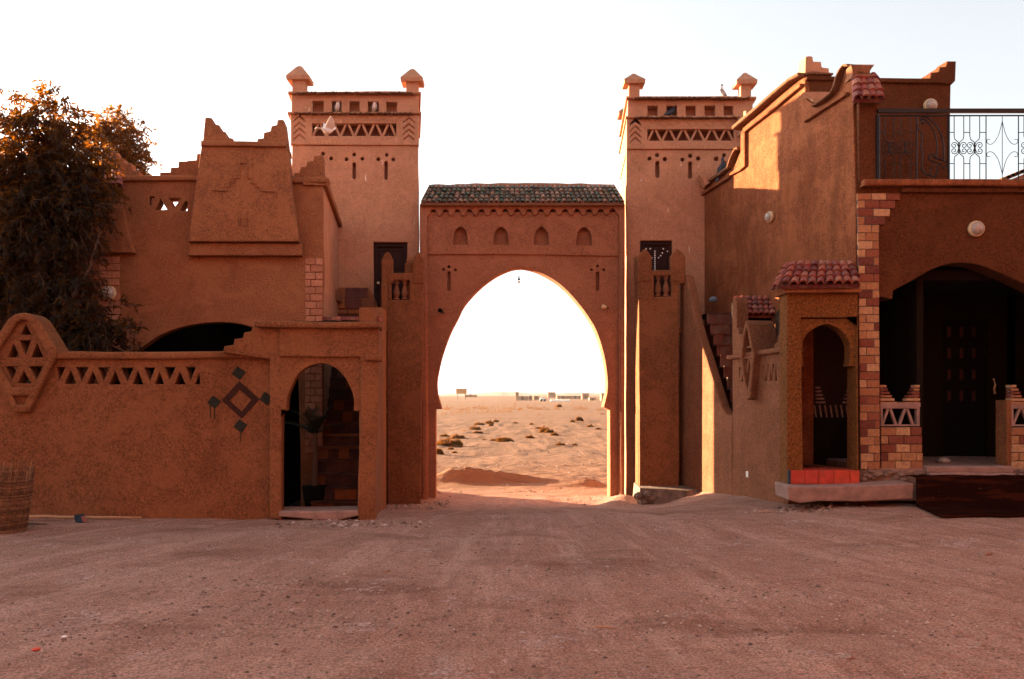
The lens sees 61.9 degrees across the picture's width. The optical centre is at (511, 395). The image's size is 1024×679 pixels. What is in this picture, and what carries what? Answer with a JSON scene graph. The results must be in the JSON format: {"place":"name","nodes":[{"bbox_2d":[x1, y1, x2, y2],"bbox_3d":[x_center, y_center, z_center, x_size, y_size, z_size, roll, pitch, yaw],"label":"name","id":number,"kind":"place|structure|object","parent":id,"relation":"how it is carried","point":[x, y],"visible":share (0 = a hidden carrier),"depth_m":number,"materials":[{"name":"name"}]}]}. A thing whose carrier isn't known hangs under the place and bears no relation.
{"place":"outdoors","nodes":[
{"label":"outdoors","id":0,"kind":"place"},
{"bbox_2d":[18,522,46,524],"bbox_3d":[-6.226,1.669,11.085,0.454,0.030,0.032,0,0,13],"label":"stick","id":1,"kind":"object","parent":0,"point":[31,523],"visible":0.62,"depth_m":11.06,"materials":[{"name":"brown wood"}]},
{"bbox_2d":[315,116,335,133],"bbox_3d":[-3.576,-5.166,16.404,0.397,0.272,0.389,0,0,8],"label":"pigeon","id":2,"kind":"object","parent":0,"point":[329,127],"visible":1,"depth_m":16.34,"materials":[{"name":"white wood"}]},
{"bbox_2d":[0,396,1023,678],"bbox_3d":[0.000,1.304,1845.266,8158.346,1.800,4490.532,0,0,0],"label":"ground","id":3,"kind":"structure","parent":0,"point":[550,540],"depth_m":7.64,"materials":[{"name":"brown sand"}]},
{"bbox_2d":[0,457,35,534],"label":"wicker basket","id":4,"kind":"object","parent":3,"relation":"on","point":[8,510],"visible":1,"depth_m":10.44,"materials":[{"name":"wicker"}]},
{"bbox_2d":[31,647,40,650],"bbox_3d":[-3.144,1.675,5.640,0.061,0.014,0.062,0,0,0],"label":"plastic scrap","id":5,"kind":"object","parent":3,"relation":"on","point":[35,648],"visible":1,"depth_m":5.62,"materials":[{"name":"red plastic"}]},
{"bbox_2d":[0,77,151,383],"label":"eucalyptus tree","id":6,"kind":"object","parent":3,"relation":"on","point":[39,173],"visible":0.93,"depth_m":12.74,"materials":[{"name":"green plant"}]},
{"bbox_2d":[19,515,141,518],"bbox_3d":[-5.853,1.644,11.531,1.670,0.055,0.046,0,0,-1],"label":"bamboo pole","id":7,"kind":"object","parent":3,"relation":"on","point":[88,517],"visible":0.81,"depth_m":11.52,"materials":[{"name":"beige wood"}]},
{"bbox_2d":[74,514,86,522],"bbox_3d":[-5.704,1.625,11.289,0.145,0.110,0.100,0,0,0],"label":"metal tin","id":8,"kind":"object","parent":3,"relation":"on","point":[81,518],"visible":1,"depth_m":11.26,"materials":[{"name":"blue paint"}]},
{"bbox_2d":[72,103,162,174],"bbox_3d":[-10.167,-2.732,22.002,2.384,9.680,1.595,0,0,0],"label":"leafy tree","id":9,"kind":"object","parent":3,"relation":"on","point":[106,126],"visible":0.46,"depth_m":21.80,"materials":[{"name":"green plant"}]},
{"bbox_2d":[0,313,269,519],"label":"courtyard wall","id":10,"kind":"structure","parent":3,"relation":"on","point":[151,446],"depth_m":11.80,"materials":[{"name":"paint"}]},
{"bbox_2d":[0,117,341,506],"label":"adobe house","id":11,"kind":"structure","parent":3,"relation":"on","point":[243,243],"depth_m":14.00,"materials":[{"name":"paint"}]},
{"bbox_2d":[102,285,116,300],"bbox_3d":[-6.590,-1.671,13.916,0.249,0.249,0.118,0,0,0],"label":"wall lamp","id":12,"kind":"object","parent":11,"relation":"attached to","point":[112,292],"visible":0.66,"depth_m":13.89,"materials":[{"name":"white glass"}]},
{"bbox_2d":[223,282,386,519],"bbox_3d":[-4.178,0.085,13.931,4.844,4.431,4.841,0,0,0],"label":"doorway","id":13,"kind":"structure","parent":3,"relation":"on","point":[353,350],"depth_m":11.65,"materials":[{"name":"paint"}]},
{"bbox_2d":[284,404,344,506],"bbox_3d":[-3.150,0.915,13.232,1.174,1.610,0.948,0,0,0],"label":"potted palm","id":14,"kind":"object","parent":3,"relation":"on","point":[314,490],"visible":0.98,"depth_m":13.15,"materials":[{"name":"black plant"}]},
{"bbox_2d":[310,287,377,506],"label":"staircase","id":15,"kind":"structure","parent":3,"relation":"on","point":[338,461],"depth_m":14.09,"materials":[{"name":"tile"}]},
{"bbox_2d":[286,66,424,498],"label":"gate tower","id":16,"kind":"structure","parent":3,"relation":"on","point":[371,167],"depth_m":17.30,"materials":[{"name":"paint"}]},
{"bbox_2d":[334,102,340,111],"bbox_3d":[-3.589,-5.880,17.424,0.142,0.317,0.315,0,0,-37],"label":"pigeon","id":17,"kind":"object","parent":16,"relation":"on","point":[337,106],"visible":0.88,"depth_m":17.35,"materials":[{"name":"stone"}]},
{"bbox_2d":[371,102,377,111],"bbox_3d":[-2.818,-5.876,17.434,0.142,0.317,0.315,0,0,-17],"label":"pigeon","id":18,"kind":"object","parent":16,"relation":"on","point":[374,106],"visible":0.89,"depth_m":17.35,"materials":[{"name":"stone"}]},
{"bbox_2d":[377,247,403,306],"bbox_3d":[-2.479,-2.317,17.405,0.585,1.462,0.110,0,0,0],"label":"door","id":19,"kind":"structure","parent":16,"relation":"in","point":[397,253],"depth_m":17.42,"materials":[{"name":"red wood"}]},
{"bbox_2d":[246,519,469,529],"bbox_3d":[-2.032,1.699,11.190,2.941,0.075,0.948,0,0,0],"label":"rubble","id":20,"kind":"object","parent":3,"relation":"on","point":[333,524],"visible":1,"depth_m":11.22,"materials":[{"name":"grey stone"}]},
{"bbox_2d":[381,252,423,503],"bbox_3d":[-2.097,-0.215,16.780,0.832,5.070,1.000,0,0,0],"label":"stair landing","id":21,"kind":"object","parent":3,"relation":"on","point":[404,368],"visible":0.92,"depth_m":16.30,"materials":[{"name":"paint"}]},
{"bbox_2d":[386,502,449,509],"bbox_3d":[-1.743,2.005,15.673,1.124,0.193,2.768,0,0,0],"label":"rubble","id":22,"kind":"object","parent":3,"relation":"on","point":[418,505],"visible":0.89,"depth_m":15.60,"materials":[{"name":"grey stone"}]},
{"bbox_2d":[437,448,443,454],"bbox_3d":[-2.577,1.986,30.097,0.402,0.395,0.246,0,0,2],"label":"desert bush","id":23,"kind":"object","parent":3,"relation":"on","point":[440,451],"visible":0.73,"depth_m":30.05,"materials":[{"name":"brown plant"}]},
{"bbox_2d":[437,436,463,446],"bbox_3d":[-2.637,1.927,35.476,1.436,0.520,1.052,0,0,-11],"label":"desert bush","id":24,"kind":"object","parent":3,"relation":"on","point":[455,442],"visible":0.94,"depth_m":35.39,"materials":[{"name":"brown plant"}]},
{"bbox_2d":[450,433,464,438],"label":"desert bush","id":25,"kind":"object","parent":3,"relation":"on","point":[455,436],"visible":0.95,"depth_m":41.37,"materials":[{"name":"brown plant"}]},
{"bbox_2d":[456,389,466,399],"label":"billboard","id":26,"kind":"object","parent":3,"relation":"on","point":[461,391],"visible":1,"depth_m":299.80,"materials":[{"name":"beige wood"}]},
{"bbox_2d":[469,425,480,429],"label":"desert bush","id":27,"kind":"object","parent":3,"relation":"on","point":[474,428],"visible":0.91,"depth_m":51.74,"materials":[{"name":"brown plant"}]},
{"bbox_2d":[495,437,513,441],"bbox_3d":[-0.321,2.010,38.585,0.979,0.371,0.795,0,0,17],"label":"desert bush","id":28,"kind":"object","parent":3,"relation":"on","point":[503,439],"visible":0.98,"depth_m":38.47,"materials":[{"name":"brown plant"}]},
{"bbox_2d":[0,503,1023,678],"bbox_3d":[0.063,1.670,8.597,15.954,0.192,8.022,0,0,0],"label":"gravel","id":29,"kind":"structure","parent":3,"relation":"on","point":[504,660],"depth_m":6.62,"materials":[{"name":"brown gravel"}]},
{"bbox_2d":[420,183,624,499],"bbox_3d":[0.194,-0.961,17.297,4.120,6.758,1.007,0,0,0],"label":"gatehouse","id":30,"kind":"object","parent":3,"relation":"on","point":[567,239],"visible":0.97,"depth_m":17.09,"materials":[{"name":"paint"}]},
{"bbox_2d":[516,396,528,400],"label":"adobe house","id":31,"kind":"structure","parent":3,"relation":"on","point":[522,398],"depth_m":330.00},
{"bbox_2d":[539,424,547,432],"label":"desert bush","id":32,"kind":"object","parent":3,"relation":"on","point":[543,429],"visible":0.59,"depth_m":48.16,"materials":[{"name":"brown plant"}]},
{"bbox_2d":[544,428,553,432],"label":"desert bush","id":33,"kind":"object","parent":3,"relation":"on","point":[548,431],"visible":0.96,"depth_m":46.85,"materials":[{"name":"brown plant"}]},
{"bbox_2d":[547,392,555,397],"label":"adobe house","id":34,"kind":"structure","parent":3,"relation":"on","point":[551,394],"depth_m":470.00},
{"bbox_2d":[556,396,580,398],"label":"adobe house","id":35,"kind":"structure","parent":3,"relation":"on","point":[568,397],"depth_m":400.00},
{"bbox_2d":[581,393,588,398],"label":"adobe house","id":36,"kind":"structure","parent":3,"relation":"on","point":[585,396],"depth_m":380.00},
{"bbox_2d":[595,626,615,627],"bbox_3d":[0.692,1.717,6.324,0.158,0.020,0.016,0,0,11],"label":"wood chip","id":37,"kind":"object","parent":3,"relation":"on","point":[604,627],"visible":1,"depth_m":6.32,"materials":[{"name":"brown wood"}]},
{"bbox_2d":[634,249,684,485],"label":"pillar","id":38,"kind":"structure","parent":3,"relation":"on","point":[657,330],"depth_m":16.30,"materials":[{"name":"paint"}]},
{"bbox_2d":[633,483,697,504],"bbox_3d":[2.963,1.985,16.175,1.388,0.530,1.250,0,0,0],"label":"stone ledge","id":39,"kind":"object","parent":3,"relation":"on","point":[644,495],"visible":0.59,"depth_m":15.81,"materials":[{"name":"stone"}]},
{"bbox_2d":[617,73,757,495],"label":"gate tower","id":40,"kind":"structure","parent":3,"relation":"on","point":[666,161],"depth_m":17.30,"materials":[{"name":"paint"}]},
{"bbox_2d":[643,246,667,296],"bbox_3d":[2.929,-2.333,17.422,0.550,1.495,0.076,0,0,0],"label":"door","id":41,"kind":"structure","parent":40,"relation":"in","point":[659,254],"depth_m":17.42,"materials":[{"name":"red wood"}]},
{"bbox_2d":[663,106,674,115],"bbox_3d":[3.180,-5.766,17.297,0.370,0.338,0.158,0,0,-29],"label":"pigeon","id":42,"kind":"object","parent":40,"relation":"on","point":[670,111],"visible":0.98,"depth_m":17.27,"materials":[{"name":"stone"}]},
{"bbox_2d":[719,84,726,95],"bbox_3d":[4.400,-6.264,17.686,0.208,0.408,0.146,0,0,31],"label":"pigeon","id":43,"kind":"object","parent":40,"relation":"on","point":[722,92],"visible":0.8,"depth_m":17.66,"materials":[{"name":"stone"}]},
{"bbox_2d":[680,275,732,494],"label":"stair parapet","id":44,"kind":"structure","parent":3,"relation":"on","point":[706,438],"depth_m":15.76,"materials":[{"name":"paint"}]},
{"bbox_2d":[702,312,732,400],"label":"staircase","id":45,"kind":"structure","parent":3,"relation":"on","point":[720,324],"depth_m":15.71,"materials":[{"name":"tile"}]},
{"bbox_2d":[726,298,803,503],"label":"courtyard wall","id":46,"kind":"structure","parent":3,"relation":"on","point":[755,357],"depth_m":13.84,"materials":[{"name":"paint"}]},
{"bbox_2d":[726,503,864,515],"bbox_3d":[4.236,1.645,12.404,2.287,0.140,1.210,0,0,0],"label":"rubble","id":47,"kind":"object","parent":3,"relation":"on","point":[798,509],"visible":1,"depth_m":12.34,"materials":[{"name":"grey stone"}]},
{"bbox_2d":[770,260,860,483],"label":"porch","id":48,"kind":"structure","parent":3,"relation":"on","point":[820,298],"depth_m":12.52,"materials":[{"name":"paint"}]},
{"bbox_2d":[775,480,912,502],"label":"step slab","id":49,"kind":"structure","parent":3,"relation":"on","point":[869,491],"depth_m":12.16,"materials":[{"name":"concrete"}]},
{"bbox_2d":[843,654,854,658],"bbox_3d":[2.144,1.668,5.438,0.072,0.038,0.081,0,0,33],"label":"stone","id":50,"kind":"object","parent":3,"relation":"on","point":[848,656],"visible":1,"depth_m":5.42,"materials":[{"name":"beige stone"}]},
{"bbox_2d":[697,56,1023,503],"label":"adobe building","id":51,"kind":"structure","parent":3,"relation":"on","point":[851,162],"depth_m":13.82,"materials":[{"name":"paint"}]},
{"bbox_2d":[709,296,717,301],"bbox_3d":[3.790,-1.809,16.050,0.180,0.100,0.171,0,0,0],"label":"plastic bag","id":52,"kind":"object","parent":51,"relation":"attached to","point":[713,299],"visible":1,"depth_m":15.99,"materials":[{"name":"grey plastic"}]},
{"bbox_2d":[715,157,726,181],"bbox_3d":[4.081,-4.416,16.684,0.245,0.521,0.179,0,0,-34],"label":"pigeon","id":53,"kind":"object","parent":51,"relation":"on","point":[723,165],"visible":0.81,"depth_m":16.66,"materials":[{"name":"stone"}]},
{"bbox_2d":[732,295,776,320],"bbox_3d":[4.279,-1.507,14.934,0.869,0.508,0.533,0,0,0],"label":"tile canopy","id":54,"kind":"object","parent":51,"relation":"attached to","point":[760,307],"visible":0.61,"depth_m":14.82,"materials":[{"name":"red tile"}]},
{"bbox_2d":[765,211,773,222],"bbox_3d":[4.456,-3.100,14.830,0.118,0.196,0.196,0,0,-14],"label":"wall lamp","id":55,"kind":"object","parent":51,"relation":"attached to","point":[769,216],"visible":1,"depth_m":14.77,"materials":[{"name":"white glass"}]},
{"bbox_2d":[879,385,922,467],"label":"porch parapet","id":56,"kind":"structure","parent":51,"relation":"on","point":[900,447],"depth_m":12.59,"materials":[{"name":"brick"}]},
{"bbox_2d":[923,98,937,107],"bbox_3d":[6.789,-4.704,13.816,0.219,0.219,0.118,0,0,0],"label":"wall lamp","id":57,"kind":"object","parent":51,"relation":"attached to","point":[930,103],"visible":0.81,"depth_m":13.78,"materials":[{"name":"white glass"}]},
{"bbox_2d":[935,457,951,462],"bbox_3d":[6.879,1.033,13.600,0.233,0.090,0.236,0,0,0],"label":"lamp","id":58,"kind":"object","parent":51,"relation":"on","point":[943,460],"visible":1,"depth_m":13.53,"materials":[{"name":"white glass"}]},
{"bbox_2d":[943,319,995,455],"bbox_3d":[8.034,-0.116,14.983,0.827,2.526,0.395,0,0,0],"label":"porch door","id":59,"kind":"structure","parent":51,"relation":"in","point":[963,339],"depth_m":15.12,"materials":[{"name":"black wood"}]},
{"bbox_2d":[967,221,984,236],"bbox_3d":[6.837,-2.452,12.536,0.237,0.237,0.118,0,0,0],"label":"wall lamp","id":60,"kind":"object","parent":51,"relation":"attached to","point":[975,228],"visible":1,"depth_m":12.51,"materials":[{"name":"white glass"}]},
{"bbox_2d":[1005,385,1023,467],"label":"porch parapet","id":61,"kind":"structure","parent":51,"relation":"attached to","point":[1017,447],"depth_m":12.61,"materials":[{"name":"brick"}]},
{"bbox_2d":[906,474,1023,516],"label":"step","id":62,"kind":"object","parent":3,"relation":"on","point":[967,495],"visible":1,"depth_m":12.10,"materials":[{"name":"brown wood"}]},
{"bbox_2d":[975,643,984,646],"bbox_3d":[3.165,1.689,5.772,0.057,0.030,0.064,0,0,-31],"label":"stone","id":63,"kind":"object","parent":3,"relation":"on","point":[980,644],"visible":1,"depth_m":5.75,"materials":[{"name":"beige stone"}]},
{"bbox_2d":[979,550,991,555],"bbox_3d":[5.027,1.674,9.062,0.120,0.074,0.157,0,0,33],"label":"stone","id":64,"kind":"object","parent":3,"relation":"on","point":[985,552],"visible":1,"depth_m":9.01,"materials":[{"name":"beige stone"}]},
{"bbox_2d":[0,0,1023,393],"label":"sky","id":65,"kind":"structure","parent":0,"point":[514,91],"materials":[{"name":"white"}]},
{"bbox_2d":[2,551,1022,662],"bbox_3d":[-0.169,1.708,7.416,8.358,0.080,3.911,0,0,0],"label":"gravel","id":66,"kind":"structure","parent":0,"point":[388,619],"depth_m":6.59,"materials":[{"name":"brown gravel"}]},
{"bbox_2d":[439,391,599,395],"bbox_3d":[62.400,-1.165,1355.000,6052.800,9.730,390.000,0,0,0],"label":"hills","id":67,"kind":"structure","parent":0,"point":[501,393],"depth_m":1248.81,"materials":[{"name":"beige sand"}]},
{"bbox_2d":[421,440,621,504],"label":"gravel","id":68,"kind":"structure","parent":0,"point":[522,483],"depth_m":22.51,"materials":[{"name":"brown gravel"}]},
{"bbox_2d":[1000,169,1023,178],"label":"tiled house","id":69,"kind":"structure","parent":0,"point":[1015,174],"depth_m":18.65,"materials":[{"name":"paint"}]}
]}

